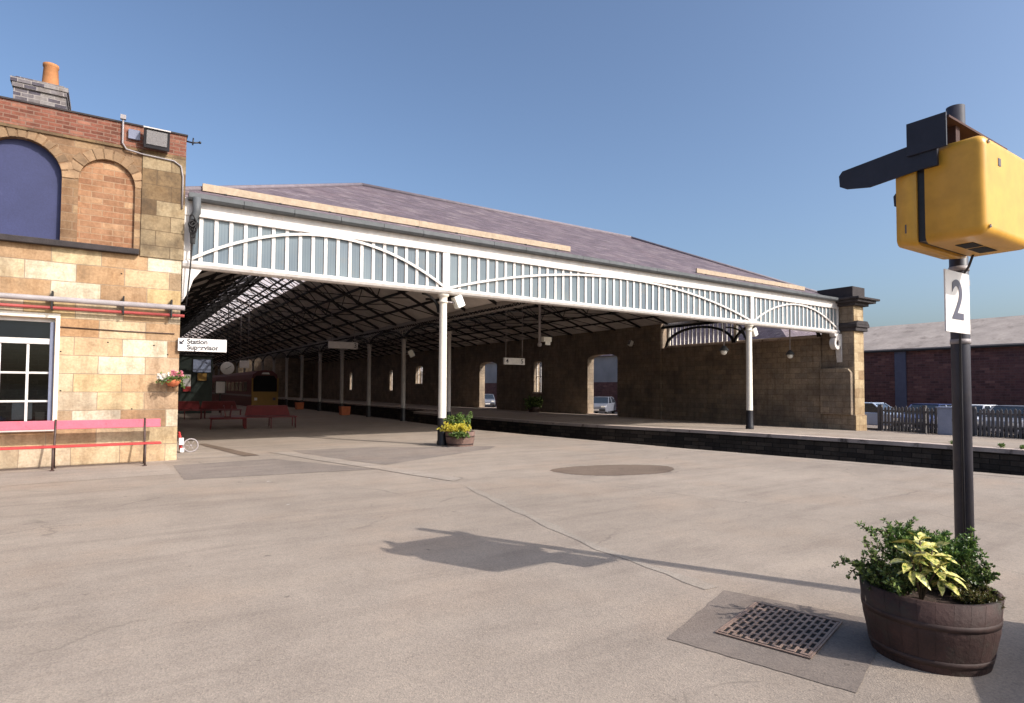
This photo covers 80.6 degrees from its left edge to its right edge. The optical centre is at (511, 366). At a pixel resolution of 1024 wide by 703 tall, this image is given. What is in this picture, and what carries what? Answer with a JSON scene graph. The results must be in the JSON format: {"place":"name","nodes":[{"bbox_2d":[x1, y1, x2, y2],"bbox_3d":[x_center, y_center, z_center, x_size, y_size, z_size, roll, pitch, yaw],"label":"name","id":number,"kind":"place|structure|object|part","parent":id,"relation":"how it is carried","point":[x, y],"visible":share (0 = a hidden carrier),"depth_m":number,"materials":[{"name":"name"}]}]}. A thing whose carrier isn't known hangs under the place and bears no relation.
{"place":"outdoors","nodes":[
{"label":"outdoors","id":0,"kind":"place"},
{"bbox_2d":[0,461,174,485],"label":"pavement","id":1,"kind":"structure","parent":0,"point":[20,476],"depth_m":11.08,"materials":[{"name":"concrete"}]},
{"bbox_2d":[0,418,160,470],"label":"platform bench","id":2,"kind":"object","parent":1,"relation":"on","point":[55,425],"visible":1,"depth_m":11.77,"materials":[{"name":"red paint"}]},
{"bbox_2d":[0,62,187,468],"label":"station building","id":3,"kind":"structure","parent":0,"point":[92,215],"depth_m":12.42,"materials":[{"name":"stone"}]},
{"bbox_2d":[11,403,31,419],"bbox_3d":[-9.596,0.882,11.814,0.310,0.330,0.004,2,-3,-33],"label":"paper notice","id":4,"kind":"object","parent":3,"relation":"attached to","point":[17,411],"visible":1,"depth_m":11.80,"materials":[{"name":"white paper"}]},
{"bbox_2d":[0,316,54,432],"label":"window","id":5,"kind":"structure","parent":3,"relation":"in","point":[16,330],"depth_m":11.88,"materials":[{"name":"white paint"}]},
{"bbox_2d":[35,412,44,420],"bbox_3d":[-9.413,0.996,12.031,0.160,0.170,0.120,2,-3,-33],"label":"cardboard box","id":6,"kind":"object","parent":3,"relation":"on","point":[39,415],"visible":1,"depth_m":11.99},
{"bbox_2d":[143,126,170,151],"bbox_3d":[-7.599,-4.856,12.907,0.500,0.447,0.316,2,-3,-33],"label":"floodlight","id":7,"kind":"object","parent":3,"relation":"attached to","point":[156,139],"visible":1,"depth_m":12.84,"materials":[{"name":"black paint"}]},
{"bbox_2d":[156,369,189,388],"bbox_3d":[-7.260,0.275,12.901,0.641,0.423,0.569,1,-2,-15],"label":"hanging basket","id":8,"kind":"object","parent":3,"relation":"attached to","point":[175,379],"visible":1,"depth_m":12.84,"materials":[{"name":"ceramic"}]},
{"bbox_2d":[187,138,200,144],"bbox_3d":[-7.109,-5.012,13.486,0.297,0.162,0.058,1,-2,-21],"label":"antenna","id":9,"kind":"object","parent":3,"relation":"attached to","point":[193,142],"visible":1,"depth_m":13.46,"materials":[{"name":"grey metal"}]},
{"bbox_2d":[178,338,226,352],"bbox_3d":[-6.902,-0.459,13.446,0.965,0.280,0.194,2,-3,-33],"label":"direction sign","id":10,"kind":"object","parent":3,"relation":"attached to","point":[199,345],"visible":1,"depth_m":13.36,"materials":[{"name":"metal"}]},
{"bbox_2d":[212,370,278,405],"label":"passenger train","id":11,"kind":"object","parent":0,"point":[261,387],"visible":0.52,"depth_m":49.48,"materials":[{"name":"yellow metal"}]},
{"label":"window","id":12,"kind":"part","parent":11,"relation":"part of","materials":[{"name":"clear glass"}]},
{"bbox_2d":[292,407,406,420],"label":"track bed","id":13,"kind":"object","parent":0,"point":[355,414],"visible":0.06,"depth_m":55.69,"materials":[{"name":"brown gravel"}]},
{"bbox_2d":[0,405,1023,702],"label":"concourse","id":14,"kind":"structure","parent":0,"point":[374,585],"depth_m":5.29,"materials":[{"name":"concrete"}]},
{"bbox_2d":[178,401,205,418],"bbox_3d":[-16.161,2.164,29.782,1.900,0.866,1.240,1,-2,-28],"label":"metal bench","id":15,"kind":"object","parent":14,"relation":"on","point":[184,406],"visible":0.56,"depth_m":29.77,"materials":[{"name":"red paint"}]},
{"bbox_2d":[178,354,214,413],"bbox_3d":[-20.083,1.071,36.579,3.300,3.500,3.000,2,-3,-33],"label":"kiosk","id":16,"kind":"object","parent":14,"relation":"on","point":[201,391],"visible":0.41,"depth_m":35.75,"materials":[{"name":"green paint"}]},
{"bbox_2d":[178,384,179,413],"bbox_3d":[-19.765,1.718,35.070,0.800,2.100,0.029,2,-3,-33],"label":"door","id":17,"kind":"structure","parent":16,"relation":"in","point":[179,384],"depth_m":35.26,"materials":[{"name":"wood"}]},
{"bbox_2d":[182,374,191,391],"bbox_3d":[-19.116,0.987,35.482,0.480,1.080,0.060,2,-3,-33],"label":"poster","id":18,"kind":"object","parent":16,"relation":"attached to","point":[188,383],"visible":0.84,"depth_m":35.49,"materials":[{"name":"paper"}]},
{"bbox_2d":[192,359,211,372],"bbox_3d":[-18.464,-0.018,35.947,1.030,0.830,0.060,2,-3,-33],"label":"notice board","id":19,"kind":"object","parent":16,"relation":"attached to","point":[201,365],"visible":1,"depth_m":35.92,"materials":[{"name":"paper"}]},
{"bbox_2d":[197,373,206,380],"bbox_3d":[-18.455,0.641,35.931,0.560,0.510,0.060,2,-3,-33],"label":"notice board","id":20,"kind":"object","parent":16,"relation":"attached to","point":[201,376],"visible":1,"depth_m":35.91,"materials":[{"name":"paper"}]},
{"bbox_2d":[177,444,239,459],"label":"paving slab","id":21,"kind":"structure","parent":14,"relation":"on","point":[200,452],"depth_m":14.35,"materials":[{"name":"concrete"}]},
{"bbox_2d":[178,431,198,451],"bbox_3d":[-7.901,1.843,14.722,0.434,0.504,0.482,2,-3,-33],"label":"hand trolley","id":22,"kind":"object","parent":21,"relation":"on","point":[181,441],"visible":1,"depth_m":14.56,"materials":[{"name":"white metal"}]},
{"bbox_2d":[199,401,241,418],"bbox_3d":[-14.661,2.196,30.414,1.900,0.866,1.240,1,-2,-25],"label":"metal bench","id":23,"kind":"object","parent":14,"relation":"on","point":[212,405],"visible":0.92,"depth_m":30.23,"materials":[{"name":"red paint"}]},
{"bbox_2d":[209,405,245,429],"bbox_3d":[-11.009,1.959,23.361,1.240,0.866,1.900,1,-2,-25],"label":"metal bench","id":24,"kind":"object","parent":14,"relation":"on","point":[220,417],"visible":0.94,"depth_m":22.77,"materials":[{"name":"red paint"}]},
{"bbox_2d":[200,444,256,455],"bbox_3d":[-7.322,2.112,15.347,0.342,0.001,3.894,2,-3,-43],"label":"pavement seam","id":25,"kind":"object","parent":14,"relation":"on","point":[231,450],"visible":0.95,"depth_m":15.03,"materials":[{"name":"concrete"}]},
{"bbox_2d":[212,353,312,397],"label":"end wall","id":26,"kind":"structure","parent":14,"relation":"on","point":[294,366],"depth_m":100.27,"materials":[{"name":"brick"}]},
{"bbox_2d":[213,301,532,369],"bbox_3d":[-23.235,-0.789,56.209,0.100,0.786,88.700,2,-3,-33],"label":"arcade girder","id":27,"kind":"object","parent":26,"relation":"attached to","point":[386,329],"visible":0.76,"depth_m":30.06,"materials":[{"name":"metal"}]},
{"bbox_2d":[252,301,698,362],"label":"hall roof","id":28,"kind":"structure","parent":27,"relation":"on","point":[502,326],"depth_m":47.30,"materials":[{"name":"black"}]},
{"bbox_2d":[185,183,839,301],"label":"hipped roof","id":29,"kind":"structure","parent":28,"relation":"on","point":[597,246],"depth_m":21.63,"materials":[{"name":"purple stone"}]},
{"bbox_2d":[185,196,200,305],"bbox_3d":[-7.013,-2.526,13.283,0.263,2.421,0.275,2,-3,-33],"label":"downpipe","id":30,"kind":"object","parent":29,"relation":"attached to","point":[193,225],"visible":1,"depth_m":13.28,"materials":[{"name":"metal"}]},
{"bbox_2d":[202,183,569,251],"bbox_3d":[-2.770,-4.120,17.636,11.264,0.220,0.370,2,-3,-33],"label":"roof board","id":31,"kind":"object","parent":29,"relation":"attached to","point":[226,191],"visible":0.87,"depth_m":16.71,"materials":[{"name":"wood"}]},
{"bbox_2d":[696,268,804,290],"bbox_3d":[10.538,-3.723,26.436,7.644,0.220,0.370,2,-3,-33],"label":"roof board","id":32,"kind":"object","parent":29,"relation":"attached to","point":[738,277],"visible":0.88,"depth_m":26.06,"materials":[{"name":"wood"}]},
{"bbox_2d":[503,307,524,364],"bbox_3d":[0.098,-1.748,26.517,1.080,3.370,0.123,2,-3,-33],"label":"platform sign","id":33,"kind":"object","parent":28,"relation":"hanging from","point":[514,361],"visible":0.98,"depth_m":26.46,"materials":[{"name":"white metal"}]},
{"bbox_2d":[537,304,551,346],"bbox_3d":[1.330,-2.085,24.904,0.620,2.600,0.270,2,-3,-33],"label":"camera mast","id":34,"kind":"object","parent":28,"relation":"hanging from","point":[547,340],"visible":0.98,"depth_m":24.77,"materials":[{"name":"grey metal"}]},
{"bbox_2d":[719,323,728,354],"bbox_3d":[9.354,-1.885,26.654,0.400,2.780,0.394,2,-3,-33],"label":"pendant lamp","id":35,"kind":"object","parent":28,"relation":"hanging from","point":[723,349],"visible":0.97,"depth_m":26.55,"materials":[{"name":"white glass"}]},
{"bbox_2d":[786,330,794,357],"bbox_3d":[13.548,-1.760,29.427,0.400,2.780,0.394,2,-3,-33],"label":"pendant lamp","id":36,"kind":"object","parent":28,"relation":"hanging from","point":[790,353],"visible":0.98,"depth_m":29.33,"materials":[{"name":"white glass"}]},
{"bbox_2d":[181,197,841,361],"bbox_3d":[4.012,-1.952,20.874,27.174,2.928,0.341,2,-3,-33],"label":"gable screen","id":37,"kind":"object","parent":27,"relation":"attached to","point":[241,241],"visible":0.98,"depth_m":17.20,"materials":[{"name":"white paint"}]},
{"bbox_2d":[244,405,296,428],"bbox_3d":[-9.593,1.988,23.938,1.900,0.866,1.240,1,-2,-25],"label":"metal bench","id":38,"kind":"object","parent":14,"relation":"on","point":[261,411],"visible":0.88,"depth_m":23.75,"materials":[{"name":"red paint"}]},
{"bbox_2d":[173,459,369,479],"bbox_3d":[-4.807,2.010,12.052,3.290,0.001,2.823,2,-3,-33],"label":"paving patch","id":39,"kind":"object","parent":14,"relation":"on","point":[236,468],"visible":1,"depth_m":11.77,"materials":[{"name":"concrete"}]},
{"bbox_2d":[284,358,288,406],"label":"iron column","id":40,"kind":"structure","parent":14,"relation":"on","point":[286,383],"depth_m":48.17,"materials":[{"name":"metal"}]},
{"bbox_2d":[295,402,303,408],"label":"planter box","id":41,"kind":"object","parent":14,"relation":"on","point":[299,405],"visible":0.93,"depth_m":43.02,"materials":[{"name":"ceramic"}]},
{"bbox_2d":[339,406,350,414],"bbox_3d":[-9.655,2.562,34.797,0.540,0.510,0.500,2,-3,-33],"label":"planter box","id":42,"kind":"object","parent":14,"relation":"on","point":[344,410],"visible":0.97,"depth_m":34.60,"materials":[{"name":"ceramic"}]},
{"bbox_2d":[270,452,463,480],"bbox_3d":[-3.344,2.037,12.667,6.622,0.001,0.467,-2,-3,42],"label":"paving strip","id":43,"kind":"object","parent":14,"relation":"on","point":[387,468],"visible":1,"depth_m":12.15,"materials":[{"name":"concrete"}]},
{"bbox_2d":[294,446,493,464],"bbox_3d":[-2.343,2.130,14.952,5.109,0.001,3.808,2,-3,-33],"label":"paving patch","id":44,"kind":"object","parent":14,"relation":"on","point":[385,455],"visible":1,"depth_m":14.72,"materials":[{"name":"concrete"}]},
{"bbox_2d":[422,293,454,445],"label":"iron column","id":45,"kind":"structure","parent":14,"relation":"on","point":[442,312],"depth_m":16.82,"materials":[{"name":"white metal"}]},
{"bbox_2d":[448,295,464,308],"bbox_3d":[-1.612,-1.837,17.182,0.530,0.394,0.240,2,-3,-33],"label":"spotlight","id":46,"kind":"object","parent":45,"relation":"attached to","point":[458,301],"visible":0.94,"depth_m":17.14,"materials":[{"name":"white metal"}]},
{"bbox_2d":[445,430,474,446],"bbox_3d":[-1.439,2.004,16.739,0.821,0.400,0.819,2,-3,-33],"label":"barrel planter","id":47,"kind":"object","parent":14,"relation":"on","point":[452,441],"visible":0.72,"depth_m":16.42,"materials":[{"name":"brown wood"}]},
{"bbox_2d":[437,420,471,432],"bbox_3d":[-1.496,1.680,16.588,0.776,0.455,0.902,-1,-2,29],"label":"yellow plant","id":48,"kind":"object","parent":47,"relation":"in","point":[456,427],"visible":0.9,"depth_m":16.44,"materials":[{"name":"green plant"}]},
{"bbox_2d":[443,411,472,430],"bbox_3d":[-1.476,1.574,16.841,1.080,0.631,0.606,2,-3,-33],"label":"green plant","id":49,"kind":"object","parent":47,"relation":"on","point":[459,417],"visible":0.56,"depth_m":16.78,"materials":[{"name":"green plant"}]},
{"bbox_2d":[448,430,469,438],"bbox_3d":[-1.411,1.829,16.275,0.505,0.274,0.555,2,-3,-33],"label":"trailing plant","id":50,"kind":"object","parent":47,"relation":"in","point":[458,434],"visible":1,"depth_m":16.20,"materials":[{"name":"green plant"}]},
{"bbox_2d":[466,486,716,589],"bbox_3d":[0.368,1.865,7.276,0.282,0.001,5.466,1,-2,-25],"label":"pavement crack","id":51,"kind":"object","parent":14,"relation":"on","point":[699,583],"visible":1,"depth_m":6.11,"materials":[{"name":"concrete"}]},
{"bbox_2d":[550,465,673,475],"bbox_3d":[2.081,2.044,11.925,2.542,0.001,1.643,2,-3,-33],"label":"tar patch","id":52,"kind":"object","parent":14,"relation":"on","point":[608,470],"visible":1,"depth_m":11.83,"materials":[{"name":"grey asphalt"}]},
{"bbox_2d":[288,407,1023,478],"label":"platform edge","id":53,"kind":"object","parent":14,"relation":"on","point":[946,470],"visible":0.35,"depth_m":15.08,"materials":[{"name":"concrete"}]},
{"bbox_2d":[300,355,303,401],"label":"iron column","id":54,"kind":"structure","parent":53,"relation":"on","point":[301,379],"depth_m":44.29,"materials":[{"name":"metal"}]},
{"bbox_2d":[317,352,322,410],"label":"iron column","id":55,"kind":"structure","parent":53,"relation":"on","point":[319,381],"depth_m":40.41,"materials":[{"name":"white metal"}]},
{"bbox_2d":[339,349,344,405],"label":"iron column","id":56,"kind":"structure","parent":53,"relation":"on","point":[341,375],"depth_m":36.55,"materials":[{"name":"white metal"}]},
{"bbox_2d":[366,344,371,416],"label":"iron column","id":57,"kind":"structure","parent":53,"relation":"on","point":[368,404],"depth_m":32.66,"materials":[{"name":"white metal"}]},
{"bbox_2d":[400,339,406,420],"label":"iron column","id":58,"kind":"structure","parent":53,"relation":"on","point":[403,381],"depth_m":28.79,"materials":[{"name":"metal"}]},
{"bbox_2d":[406,349,414,357],"bbox_3d":[-4.930,-0.603,29.040,0.530,0.394,0.240,0,-2,-3],"label":"spotlight","id":59,"kind":"object","parent":58,"relation":"attached to","point":[411,354],"visible":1,"depth_m":28.93,"materials":[{"name":"white metal"}]},
{"bbox_2d":[446,331,452,423],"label":"iron column","id":60,"kind":"structure","parent":53,"relation":"on","point":[448,388],"depth_m":24.91,"materials":[{"name":"white metal"}]},
{"bbox_2d":[667,590,876,692],"bbox_3d":[1.780,1.753,3.989,1.133,0.001,1.242,-1,-3,37],"label":"drain surround","id":61,"kind":"object","parent":14,"relation":"on","point":[843,657],"visible":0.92,"depth_m":3.77,"materials":[{"name":"concrete"}]},
{"bbox_2d":[715,602,842,658],"bbox_3d":[1.796,1.747,4.042,0.583,0.006,0.758,-2,-3,41],"label":"drain cover","id":62,"kind":"object","parent":61,"relation":"on","point":[801,634],"visible":1,"depth_m":4.01,"materials":[{"name":"grey metal"}]},
{"bbox_2d":[839,104,1023,564],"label":"monitor pole","id":63,"kind":"object","parent":14,"relation":"on","point":[958,197],"visible":0.81,"depth_m":4.00,"materials":[{"name":"metal"}]},
{"bbox_2d":[944,269,970,333],"bbox_3d":[3.216,-0.458,4.361,0.450,0.440,0.036,2,-3,-33],"label":"number sign","id":64,"kind":"object","parent":63,"relation":"attached to","point":[956,303],"visible":1,"depth_m":4.32,"materials":[{"name":"white metal"}]},
{"bbox_2d":[859,574,1004,676],"bbox_3d":[2.543,1.545,3.685,0.730,0.410,0.729,2,-3,-33],"label":"barrel planter","id":65,"kind":"object","parent":14,"relation":"on","point":[936,631],"visible":0.82,"depth_m":3.41,"materials":[{"name":"brown wood"}]},
{"bbox_2d":[832,535,931,596],"bbox_3d":[2.305,1.230,3.771,0.424,0.349,0.588,1,-2,-18],"label":"box shrub","id":66,"kind":"object","parent":65,"relation":"on","point":[886,578],"visible":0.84,"depth_m":3.69,"materials":[{"name":"green plant"}]},
{"bbox_2d":[854,516,988,588],"bbox_3d":[2.635,1.183,3.853,0.664,0.452,0.625,1,-2,-18],"label":"conifer shrub","id":67,"kind":"object","parent":65,"relation":"in","point":[899,532],"visible":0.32,"depth_m":3.81,"materials":[{"name":"green plant"}]},
{"bbox_2d":[887,531,966,599],"bbox_3d":[2.416,1.181,3.553,0.398,0.401,0.308,0,-2,15],"label":"laurel plant","id":68,"kind":"object","parent":65,"relation":"in","point":[934,563],"visible":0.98,"depth_m":3.51,"materials":[{"name":"yellow plant"}]},
{"bbox_2d":[934,549,1000,592],"bbox_3d":[2.784,1.273,3.734,0.325,0.272,0.393,2,-3,-33],"label":"box shrub","id":69,"kind":"object","parent":65,"relation":"on","point":[974,577],"visible":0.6,"depth_m":3.64,"materials":[{"name":"green plant"}]},
{"bbox_2d":[949,581,1006,608],"bbox_3d":[2.716,1.340,3.525,0.269,0.145,0.354,-1,-2,29],"label":"heather plant","id":70,"kind":"object","parent":65,"relation":"in","point":[968,596],"visible":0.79,"depth_m":3.51,"materials":[{"name":"green plant"}]},
{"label":"hall wall","id":71,"kind":"object","parent":14,"relation":"on","visible":0},
{"bbox_2d":[179,244,500,363],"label":"hall roof","id":72,"kind":"structure","parent":71,"relation":"on","point":[280,313],"depth_m":32.26,"materials":[{"name":"black"}]},
{"bbox_2d":[220,303,233,373],"bbox_3d":[-17.058,-1.786,36.249,0.760,4.580,0.245,2,-3,-33],"label":"station clock","id":73,"kind":"object","parent":72,"relation":"hanging from","point":[227,367],"visible":0.98,"depth_m":36.17,"materials":[{"name":"metal"}]},
{"bbox_2d":[239,299,249,367],"bbox_3d":[-16.451,-2.014,37.165,0.550,4.250,0.120,2,-3,-33],"label":"platform sign","id":74,"kind":"object","parent":72,"relation":"hanging from","point":[243,364],"visible":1,"depth_m":37.08,"materials":[{"name":"white metal"}]},
{"bbox_2d":[328,320,357,348],"bbox_3d":[-8.502,-1.909,30.426,1.480,2.060,0.123,2,-3,-33],"label":"platform sign","id":75,"kind":"object","parent":72,"relation":"hanging from","point":[343,345],"visible":1,"depth_m":30.31,"materials":[{"name":"white metal"}]},
{"bbox_3d":[-17.845,2.265,36.858,0.100,1.160,0.060,2,-3,-33],"label":"sign post","id":76,"kind":"object","parent":14,"relation":"on","visible":0},
{"bbox_2d":[215,381,225,393],"bbox_3d":[-17.823,1.295,36.868,0.580,0.780,0.060,2,-3,-33],"label":"poster","id":77,"kind":"object","parent":76,"relation":"attached to","point":[220,387],"visible":1,"depth_m":36.85,"materials":[{"name":"paper"}]},
{"bbox_2d":[0,0,1023,367],"label":"sky","id":78,"kind":"structure","parent":0,"point":[723,131],"materials":[{"name":"blue"}]},
{"bbox_2d":[278,397,1023,448],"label":"platform","id":79,"kind":"structure","parent":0,"point":[1015,443],"depth_m":27.77,"materials":[{"name":"concrete"}]},
{"bbox_2d":[528,407,539,411],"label":"barrel planter","id":80,"kind":"object","parent":79,"relation":"on","point":[534,409],"visible":0.78,"depth_m":44.04,"materials":[{"name":"brown wood"}]},
{"bbox_2d":[523,395,543,409],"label":"green plant","id":81,"kind":"object","parent":80,"relation":"in","point":[533,401],"visible":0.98,"depth_m":44.11,"materials":[{"name":"green plant"}]},
{"bbox_2d":[312,324,821,428],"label":"stone wall","id":82,"kind":"structure","parent":79,"relation":"on","point":[657,378],"depth_m":39.71,"materials":[{"name":"brown stone"}]},
{"bbox_2d":[415,367,422,384],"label":"window","id":83,"kind":"structure","parent":82,"relation":"in","point":[418,367],"depth_m":67.68,"materials":[{"name":"wood"}]},
{"bbox_2d":[532,363,541,393],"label":"window","id":84,"kind":"structure","parent":82,"relation":"in","point":[540,392],"depth_m":48.37,"materials":[{"name":"stone"}]},
{"bbox_2d":[661,320,821,347],"bbox_3d":[12.252,-2.024,33.077,0.390,1.522,10.500,2,-3,-33],"label":"side screen","id":85,"kind":"object","parent":82,"relation":"on","point":[733,338],"visible":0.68,"depth_m":35.11,"materials":[{"name":"white paint"}]},
{"bbox_2d":[278,399,1023,475],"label":"platform face","id":86,"kind":"object","parent":79,"relation":"attached to","point":[984,462],"visible":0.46,"depth_m":22.32},
{"bbox_2d":[278,398,1023,454],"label":"platform edge","id":87,"kind":"object","parent":79,"relation":"on","point":[918,444],"visible":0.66,"depth_m":22.45,"materials":[{"name":"stone"}]},
{"bbox_2d":[997,443,1005,447],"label":"weed","id":88,"kind":"object","parent":87,"relation":"on","point":[1001,445],"visible":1,"depth_m":17.03,"materials":[{"name":"green plant"}]},
{"bbox_2d":[726,324,754,428],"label":"iron column","id":89,"kind":"structure","parent":79,"relation":"on","point":[749,391],"depth_m":24.49,"materials":[{"name":"white metal"}]},
{"bbox_2d":[752,327,757,336],"bbox_3d":[9.943,-1.416,24.989,0.530,0.394,0.240,2,-3,-33],"label":"spotlight","id":90,"kind":"object","parent":89,"relation":"attached to","point":[754,332],"visible":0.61,"depth_m":24.94,"materials":[{"name":"white glass"}]},
{"bbox_2d":[818,286,879,430],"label":"stone pier","id":91,"kind":"structure","parent":79,"relation":"on","point":[842,403],"depth_m":28.04,"materials":[{"name":"beige stone"}]},
{"bbox_2d":[935,407,951,434],"bbox_3d":[18.618,2.330,25.692,0.600,1.190,0.800,2,-3,-33],"label":"equipment cabinet","id":92,"kind":"object","parent":79,"relation":"on","point":[944,419],"visible":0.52,"depth_m":25.61,"materials":[{"name":"metal"}]},
{"bbox_3d":[18.405,2.339,25.551,0.009,1.000,0.600,2,-3,-33],"label":"door","id":93,"kind":"part","parent":92,"relation":"part of","materials":[{"name":"grey metal"}]},
{"bbox_2d":[877,404,1023,437],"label":"picket fence","id":94,"kind":"object","parent":79,"relation":"on","point":[923,424],"visible":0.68,"depth_m":26.58,"materials":[{"name":"black metal"}]},
{"bbox_2d":[485,405,1013,437],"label":"car park","id":95,"kind":"structure","parent":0,"point":[872,427],"depth_m":32.80,"materials":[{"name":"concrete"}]},
{"bbox_2d":[485,394,494,406],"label":"parked car","id":96,"kind":"object","parent":95,"relation":"on","point":[489,399],"visible":0.5,"depth_m":65.37,"materials":[{"name":"grey paint"}]},
{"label":"windows","id":97,"kind":"part","parent":96,"relation":"part of","materials":[{"name":"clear glass"}]},
{"bbox_2d":[594,397,615,413],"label":"parked car","id":98,"kind":"object","parent":95,"relation":"on","point":[606,405],"visible":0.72,"depth_m":48.97,"materials":[{"name":"grey paint"}]},
{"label":"windows","id":99,"kind":"part","parent":98,"relation":"part of","materials":[{"name":"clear glass"}]},
{"bbox_2d":[485,323,815,411],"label":"slate outbuilding","id":100,"kind":"structure","parent":95,"relation":"on","point":[605,375],"depth_m":54.94,"materials":[{"name":"brick"}]},
{"bbox_2d":[420,315,1023,412],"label":"warehouse","id":101,"kind":"structure","parent":95,"relation":"on","point":[905,365],"depth_m":39.95,"materials":[{"name":"brown brick"}]},
{"bbox_2d":[865,402,908,430],"bbox_3d":[19.515,2.668,32.392,1.620,1.405,3.964,2,-3,-33],"label":"parked car","id":102,"kind":"object","parent":95,"relation":"on","point":[871,410],"visible":0.09,"depth_m":31.85,"materials":[{"name":"silver metal"}]},
{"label":"windows","id":103,"kind":"part","parent":102,"relation":"part of","materials":[{"name":"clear glass"}]},
{"bbox_2d":[894,403,951,433],"bbox_3d":[20.753,2.593,30.157,3.964,1.405,1.620,2,-3,-33],"label":"parked car","id":104,"kind":"object","parent":95,"relation":"on","point":[928,405],"visible":0.12,"depth_m":29.78,"materials":[{"name":"blue paint"}]},
{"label":"windows","id":105,"kind":"part","parent":104,"relation":"part of","materials":[{"name":"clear glass"}]},
{"bbox_2d":[933,404,995,433],"bbox_3d":[21.885,2.550,28.808,3.964,1.405,1.620,2,-3,-33],"label":"parked car","id":106,"kind":"object","parent":95,"relation":"on","point":[981,407],"visible":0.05,"depth_m":28.32,"materials":[{"name":"white paint"}]},
{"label":"windows","id":107,"kind":"part","parent":106,"relation":"part of","materials":[{"name":"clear glass"}]},
{"bbox_2d":[977,405,1023,438],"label":"parked car","id":108,"kind":"object","parent":95,"relation":"on","point":[995,408],"visible":0.25,"depth_m":26.84,"materials":[{"name":"grey paint"}]},
{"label":"windows","id":109,"kind":"part","parent":108,"relation":"part of","materials":[{"name":"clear glass"}]}
]}

